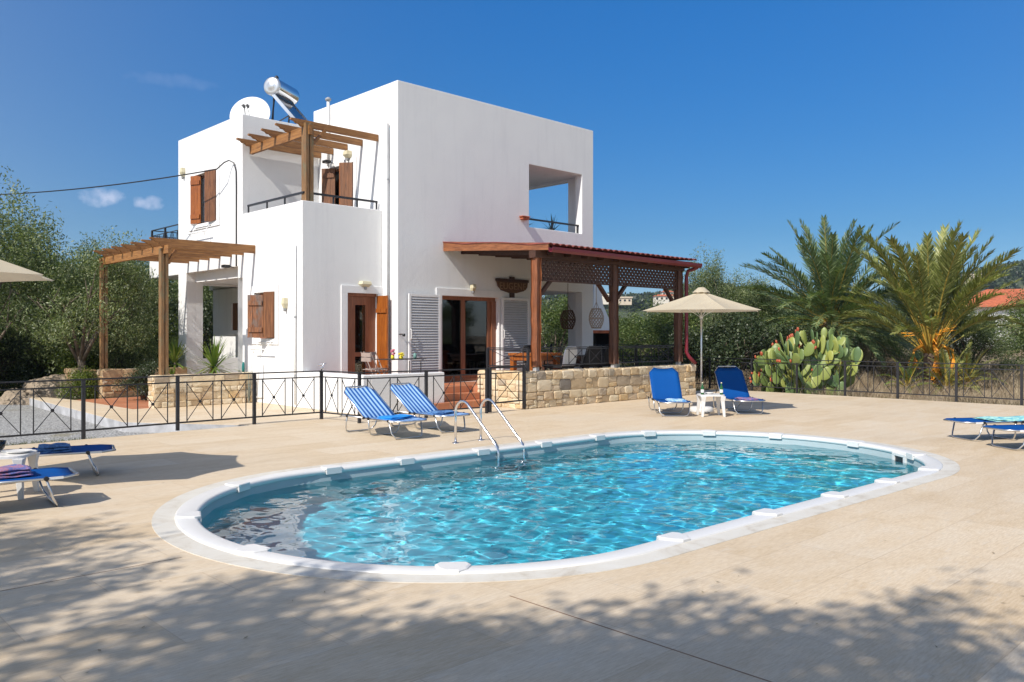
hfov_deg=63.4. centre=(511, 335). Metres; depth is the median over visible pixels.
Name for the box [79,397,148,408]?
terrace entry
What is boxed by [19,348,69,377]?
garden shrub
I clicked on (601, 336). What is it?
barbecue
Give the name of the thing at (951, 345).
olive tree
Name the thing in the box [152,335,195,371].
yucca
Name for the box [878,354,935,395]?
young palm
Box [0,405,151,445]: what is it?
gravel yard
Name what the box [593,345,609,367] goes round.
chair
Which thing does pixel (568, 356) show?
chair
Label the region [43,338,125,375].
garden shrub
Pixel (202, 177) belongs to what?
window frame
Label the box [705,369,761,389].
dry bush
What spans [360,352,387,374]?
chair
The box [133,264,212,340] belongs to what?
olive tree
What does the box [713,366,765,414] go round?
sun lounger
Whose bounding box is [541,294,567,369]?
leafy tree
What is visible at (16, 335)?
olive tree
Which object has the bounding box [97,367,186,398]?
planter wall
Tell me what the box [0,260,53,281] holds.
parasol
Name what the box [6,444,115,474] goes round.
sun lounger
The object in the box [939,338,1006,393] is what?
young palm
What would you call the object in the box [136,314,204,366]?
garden shrub
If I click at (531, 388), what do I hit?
stone wall
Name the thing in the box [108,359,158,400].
dark shrub
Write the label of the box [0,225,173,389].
olive tree
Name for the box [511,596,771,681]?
deck joint
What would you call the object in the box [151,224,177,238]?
balcony railing
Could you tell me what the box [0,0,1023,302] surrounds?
sky
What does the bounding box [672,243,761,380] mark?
olive tree
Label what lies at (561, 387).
stone wall
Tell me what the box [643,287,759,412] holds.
parasol
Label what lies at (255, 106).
satellite dish
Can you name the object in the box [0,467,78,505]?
sun lounger
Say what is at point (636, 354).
side railing
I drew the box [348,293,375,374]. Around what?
kitchen door
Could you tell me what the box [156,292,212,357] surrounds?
dark shrub
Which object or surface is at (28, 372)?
dark shrub
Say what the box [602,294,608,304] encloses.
hill house
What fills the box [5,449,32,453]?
plate
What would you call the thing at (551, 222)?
loggia railing
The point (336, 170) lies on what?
window frame
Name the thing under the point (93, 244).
olive tree
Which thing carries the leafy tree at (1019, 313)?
on the ground at (925, 397)
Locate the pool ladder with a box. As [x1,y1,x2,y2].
[452,398,524,458]
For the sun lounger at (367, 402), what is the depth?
13.50 m
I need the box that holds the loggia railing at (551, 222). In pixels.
[529,218,578,232]
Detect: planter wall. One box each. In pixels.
[64,368,97,398]
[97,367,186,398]
[148,372,251,407]
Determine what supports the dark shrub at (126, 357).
on the ground at (925, 397)
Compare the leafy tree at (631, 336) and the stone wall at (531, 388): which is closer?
the stone wall at (531, 388)
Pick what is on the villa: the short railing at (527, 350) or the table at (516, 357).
the table at (516, 357)
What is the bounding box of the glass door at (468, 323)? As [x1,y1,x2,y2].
[442,296,495,381]
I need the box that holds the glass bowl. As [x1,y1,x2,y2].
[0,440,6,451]
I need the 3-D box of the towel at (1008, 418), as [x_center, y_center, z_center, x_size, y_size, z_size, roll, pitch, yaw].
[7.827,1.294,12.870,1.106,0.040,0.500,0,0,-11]
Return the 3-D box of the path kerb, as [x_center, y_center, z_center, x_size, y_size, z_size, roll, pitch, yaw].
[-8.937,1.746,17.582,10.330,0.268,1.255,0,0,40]
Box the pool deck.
[0,389,1023,681]
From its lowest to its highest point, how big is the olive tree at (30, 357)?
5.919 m
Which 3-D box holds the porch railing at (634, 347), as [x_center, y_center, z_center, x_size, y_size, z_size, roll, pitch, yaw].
[2.450,0.481,20.182,5.150,0.424,0.030,0,0,-44]
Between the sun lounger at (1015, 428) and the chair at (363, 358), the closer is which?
the sun lounger at (1015, 428)
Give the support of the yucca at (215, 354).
in the planter wall at (199, 389)
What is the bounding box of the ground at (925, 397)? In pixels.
[0,340,1023,404]
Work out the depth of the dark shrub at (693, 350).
27.62 m
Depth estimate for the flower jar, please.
17.91 m
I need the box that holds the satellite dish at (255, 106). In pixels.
[230,97,269,118]
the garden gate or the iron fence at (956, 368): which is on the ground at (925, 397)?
the iron fence at (956, 368)
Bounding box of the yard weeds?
[0,391,97,445]
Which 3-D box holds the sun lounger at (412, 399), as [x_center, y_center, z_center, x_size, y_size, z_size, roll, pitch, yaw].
[-1.414,1.224,14.104,0.652,0.747,1.671,0,0,-44]
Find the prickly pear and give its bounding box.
[749,327,862,395]
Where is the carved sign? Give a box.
[495,277,528,300]
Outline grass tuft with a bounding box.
[240,363,257,401]
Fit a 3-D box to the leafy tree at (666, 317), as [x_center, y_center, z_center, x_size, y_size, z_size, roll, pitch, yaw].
[6.097,-0.112,30.056,3.523,3.810,3.895,0,0,30]
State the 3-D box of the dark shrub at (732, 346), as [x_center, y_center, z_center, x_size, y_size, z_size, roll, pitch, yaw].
[7.577,0.707,26.816,3.575,3.126,3.547,0,0,1]
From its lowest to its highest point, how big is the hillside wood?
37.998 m
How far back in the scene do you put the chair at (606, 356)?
20.36 m
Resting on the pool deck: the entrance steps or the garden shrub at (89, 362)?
the entrance steps
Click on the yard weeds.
(1, 394)
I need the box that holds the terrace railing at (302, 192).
[247,191,377,212]
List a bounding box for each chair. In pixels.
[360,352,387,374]
[363,351,389,374]
[522,345,552,368]
[543,346,576,369]
[569,347,600,368]
[587,347,610,367]
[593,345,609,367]
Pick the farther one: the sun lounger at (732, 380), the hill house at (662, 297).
the hill house at (662, 297)
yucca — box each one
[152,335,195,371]
[189,335,239,373]
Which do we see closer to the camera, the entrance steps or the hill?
the entrance steps
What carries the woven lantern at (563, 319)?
hanging from the villa
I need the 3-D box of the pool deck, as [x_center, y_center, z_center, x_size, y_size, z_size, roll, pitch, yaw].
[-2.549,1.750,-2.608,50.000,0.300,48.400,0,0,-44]
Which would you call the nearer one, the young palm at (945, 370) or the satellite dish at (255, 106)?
the satellite dish at (255, 106)
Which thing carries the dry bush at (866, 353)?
on the ground at (925, 397)
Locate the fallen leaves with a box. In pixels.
[37,421,1023,675]
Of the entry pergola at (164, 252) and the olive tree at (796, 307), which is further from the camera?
the olive tree at (796, 307)
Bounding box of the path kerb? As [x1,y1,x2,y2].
[29,398,247,432]
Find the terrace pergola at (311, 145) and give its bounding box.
[236,117,377,201]
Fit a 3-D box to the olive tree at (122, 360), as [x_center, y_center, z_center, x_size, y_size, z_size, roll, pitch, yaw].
[-11.496,-0.542,24.230,3.352,5.202,2.989,0,0,-14]
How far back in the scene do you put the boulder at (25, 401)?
21.19 m
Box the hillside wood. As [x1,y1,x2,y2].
[541,259,1023,312]
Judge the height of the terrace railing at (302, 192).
0.222 m
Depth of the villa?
20.28 m
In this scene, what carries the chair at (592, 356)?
on the villa
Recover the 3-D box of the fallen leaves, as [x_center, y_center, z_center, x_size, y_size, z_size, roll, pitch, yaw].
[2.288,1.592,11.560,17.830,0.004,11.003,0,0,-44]
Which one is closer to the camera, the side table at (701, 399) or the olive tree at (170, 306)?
the side table at (701, 399)
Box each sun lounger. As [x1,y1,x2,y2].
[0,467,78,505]
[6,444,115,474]
[340,385,426,439]
[390,383,469,432]
[647,367,691,416]
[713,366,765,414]
[943,417,1023,440]
[983,424,1023,449]
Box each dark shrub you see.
[0,327,49,391]
[94,325,153,368]
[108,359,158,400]
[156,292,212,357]
[651,321,737,386]
[689,311,781,383]
[745,319,819,387]
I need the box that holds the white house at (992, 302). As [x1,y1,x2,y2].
[952,289,1023,347]
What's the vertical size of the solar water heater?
1.933 m
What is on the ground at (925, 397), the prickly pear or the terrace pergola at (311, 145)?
the prickly pear
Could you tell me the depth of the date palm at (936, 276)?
24.20 m
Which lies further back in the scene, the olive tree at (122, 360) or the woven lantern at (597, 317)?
the olive tree at (122, 360)
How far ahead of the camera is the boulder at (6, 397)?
21.36 m
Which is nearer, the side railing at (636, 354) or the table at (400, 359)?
the table at (400, 359)
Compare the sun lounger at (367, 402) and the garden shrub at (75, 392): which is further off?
the garden shrub at (75, 392)
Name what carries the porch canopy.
attached to the villa
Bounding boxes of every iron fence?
[0,363,487,438]
[619,355,1023,404]
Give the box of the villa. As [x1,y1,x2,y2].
[149,80,592,414]
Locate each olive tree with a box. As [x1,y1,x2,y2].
[0,166,92,381]
[0,207,110,393]
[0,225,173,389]
[0,287,49,388]
[12,228,158,374]
[58,230,176,373]
[83,261,177,344]
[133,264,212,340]
[152,280,212,345]
[543,313,608,352]
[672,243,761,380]
[710,268,804,349]
[782,305,840,340]
[820,303,885,358]
[853,306,955,366]
[892,301,1023,374]
[905,311,973,350]
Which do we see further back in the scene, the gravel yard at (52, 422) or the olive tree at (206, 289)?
the olive tree at (206, 289)
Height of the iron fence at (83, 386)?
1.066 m
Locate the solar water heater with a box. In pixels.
[264,75,306,124]
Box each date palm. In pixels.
[740,214,930,375]
[828,219,1023,389]
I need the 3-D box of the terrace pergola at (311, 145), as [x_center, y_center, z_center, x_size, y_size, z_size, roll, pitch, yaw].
[-4.892,-3.865,19.852,2.290,1.810,2.840,0,0,-44]
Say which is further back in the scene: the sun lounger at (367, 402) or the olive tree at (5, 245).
the olive tree at (5, 245)
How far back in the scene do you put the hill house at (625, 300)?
297.94 m
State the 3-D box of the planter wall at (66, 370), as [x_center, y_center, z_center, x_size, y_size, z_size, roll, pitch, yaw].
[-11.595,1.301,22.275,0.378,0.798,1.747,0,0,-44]
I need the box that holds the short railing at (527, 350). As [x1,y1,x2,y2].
[486,347,529,371]
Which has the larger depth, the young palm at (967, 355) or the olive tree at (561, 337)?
the olive tree at (561, 337)
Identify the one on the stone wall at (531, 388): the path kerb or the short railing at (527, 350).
the short railing at (527, 350)
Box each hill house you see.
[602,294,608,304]
[619,297,632,304]
[652,294,668,305]
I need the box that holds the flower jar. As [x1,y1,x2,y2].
[390,349,394,358]
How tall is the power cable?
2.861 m
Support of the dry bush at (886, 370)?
on the ground at (925, 397)
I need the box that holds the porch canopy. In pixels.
[443,242,701,370]
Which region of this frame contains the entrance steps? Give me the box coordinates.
[434,385,484,409]
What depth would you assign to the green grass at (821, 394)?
23.18 m
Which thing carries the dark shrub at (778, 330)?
on the ground at (925, 397)
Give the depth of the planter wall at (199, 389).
18.75 m
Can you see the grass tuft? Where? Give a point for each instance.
(249, 392)
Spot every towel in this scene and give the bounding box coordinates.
[0,464,32,478]
[37,442,71,453]
[376,414,416,419]
[427,410,457,414]
[665,398,686,401]
[735,397,758,400]
[975,416,1023,421]
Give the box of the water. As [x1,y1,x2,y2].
[201,440,917,565]
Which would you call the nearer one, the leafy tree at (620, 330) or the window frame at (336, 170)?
the window frame at (336, 170)
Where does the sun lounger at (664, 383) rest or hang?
on the pool deck
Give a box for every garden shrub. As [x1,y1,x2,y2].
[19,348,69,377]
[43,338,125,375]
[53,365,97,399]
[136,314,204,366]
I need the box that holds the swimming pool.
[151,429,959,582]
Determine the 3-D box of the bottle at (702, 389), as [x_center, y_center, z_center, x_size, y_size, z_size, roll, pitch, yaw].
[3.749,1.049,16.303,0.067,0.242,0.067,0,0,-44]
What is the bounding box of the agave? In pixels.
[540,215,559,229]
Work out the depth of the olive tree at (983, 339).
28.55 m
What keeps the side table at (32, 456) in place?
on the pool deck
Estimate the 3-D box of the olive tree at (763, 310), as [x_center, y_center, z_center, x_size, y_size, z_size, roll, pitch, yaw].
[9.777,-0.404,32.931,4.338,4.574,3.869,0,0,-23]
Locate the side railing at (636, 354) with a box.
[550,344,675,369]
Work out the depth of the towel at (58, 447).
9.25 m
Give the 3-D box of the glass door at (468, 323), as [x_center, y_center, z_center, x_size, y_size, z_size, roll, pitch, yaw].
[-1.133,0.100,20.829,1.870,2.120,0.130,0,0,-44]
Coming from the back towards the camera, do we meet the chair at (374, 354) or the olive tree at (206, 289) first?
the olive tree at (206, 289)
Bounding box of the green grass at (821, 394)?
[695,387,1020,405]
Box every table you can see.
[0,450,39,499]
[374,358,423,373]
[508,352,561,370]
[542,357,588,369]
[696,393,725,416]
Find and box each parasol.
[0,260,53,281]
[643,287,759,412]
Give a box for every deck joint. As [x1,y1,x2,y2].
[2,557,181,590]
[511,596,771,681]
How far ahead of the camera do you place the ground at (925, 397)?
25.09 m
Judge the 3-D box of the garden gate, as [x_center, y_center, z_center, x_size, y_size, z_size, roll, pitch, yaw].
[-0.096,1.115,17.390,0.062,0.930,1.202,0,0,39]
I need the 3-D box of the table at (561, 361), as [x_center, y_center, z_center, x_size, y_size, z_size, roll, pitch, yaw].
[1.349,0.850,20.790,1.200,0.620,0.700,0,0,-44]
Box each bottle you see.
[701,382,703,394]
[720,382,722,394]
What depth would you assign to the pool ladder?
12.19 m
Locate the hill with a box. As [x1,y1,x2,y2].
[541,274,1023,334]
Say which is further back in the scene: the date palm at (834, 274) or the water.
the date palm at (834, 274)
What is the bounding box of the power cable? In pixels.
[0,160,236,265]
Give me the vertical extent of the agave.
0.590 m
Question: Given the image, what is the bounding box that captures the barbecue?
[567,271,619,368]
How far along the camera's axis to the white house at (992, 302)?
59.59 m
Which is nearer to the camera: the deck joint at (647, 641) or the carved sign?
the deck joint at (647, 641)
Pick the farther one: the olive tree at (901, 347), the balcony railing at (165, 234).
the olive tree at (901, 347)
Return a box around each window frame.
[201,176,214,223]
[335,169,338,204]
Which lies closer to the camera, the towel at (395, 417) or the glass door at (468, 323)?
the towel at (395, 417)
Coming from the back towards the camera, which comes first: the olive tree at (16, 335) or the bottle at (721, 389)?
the olive tree at (16, 335)
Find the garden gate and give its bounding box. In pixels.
[488,365,525,411]
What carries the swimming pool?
in the pool deck
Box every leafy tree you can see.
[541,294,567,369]
[560,302,645,366]
[618,294,684,366]
[635,294,713,379]
[992,279,1023,363]
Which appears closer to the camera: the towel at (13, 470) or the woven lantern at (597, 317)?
the towel at (13, 470)
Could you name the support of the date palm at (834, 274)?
on the ground at (925, 397)
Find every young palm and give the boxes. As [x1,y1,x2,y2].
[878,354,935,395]
[913,348,985,394]
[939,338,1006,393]
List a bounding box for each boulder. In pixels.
[0,388,28,404]
[19,394,51,404]
[22,374,74,399]
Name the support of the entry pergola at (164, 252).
attached to the villa
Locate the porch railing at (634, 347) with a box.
[541,345,674,365]
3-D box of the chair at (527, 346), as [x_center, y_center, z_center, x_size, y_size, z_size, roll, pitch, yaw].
[0.646,0.711,21.378,0.624,0.901,0.640,0,0,-44]
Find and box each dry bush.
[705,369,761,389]
[850,336,907,373]
[871,355,919,379]
[981,360,1011,373]
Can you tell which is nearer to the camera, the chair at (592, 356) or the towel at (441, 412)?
the towel at (441, 412)
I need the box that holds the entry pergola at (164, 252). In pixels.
[93,237,254,374]
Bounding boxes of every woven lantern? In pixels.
[560,304,575,328]
[589,286,603,328]
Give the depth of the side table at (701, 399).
16.20 m
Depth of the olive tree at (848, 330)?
39.52 m
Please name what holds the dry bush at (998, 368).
on the ground at (925, 397)
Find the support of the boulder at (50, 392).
on the ground at (925, 397)
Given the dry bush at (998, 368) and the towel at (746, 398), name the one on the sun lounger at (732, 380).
the towel at (746, 398)
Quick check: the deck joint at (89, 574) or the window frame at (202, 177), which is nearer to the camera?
the deck joint at (89, 574)
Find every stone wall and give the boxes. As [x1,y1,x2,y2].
[477,369,536,408]
[532,364,695,407]

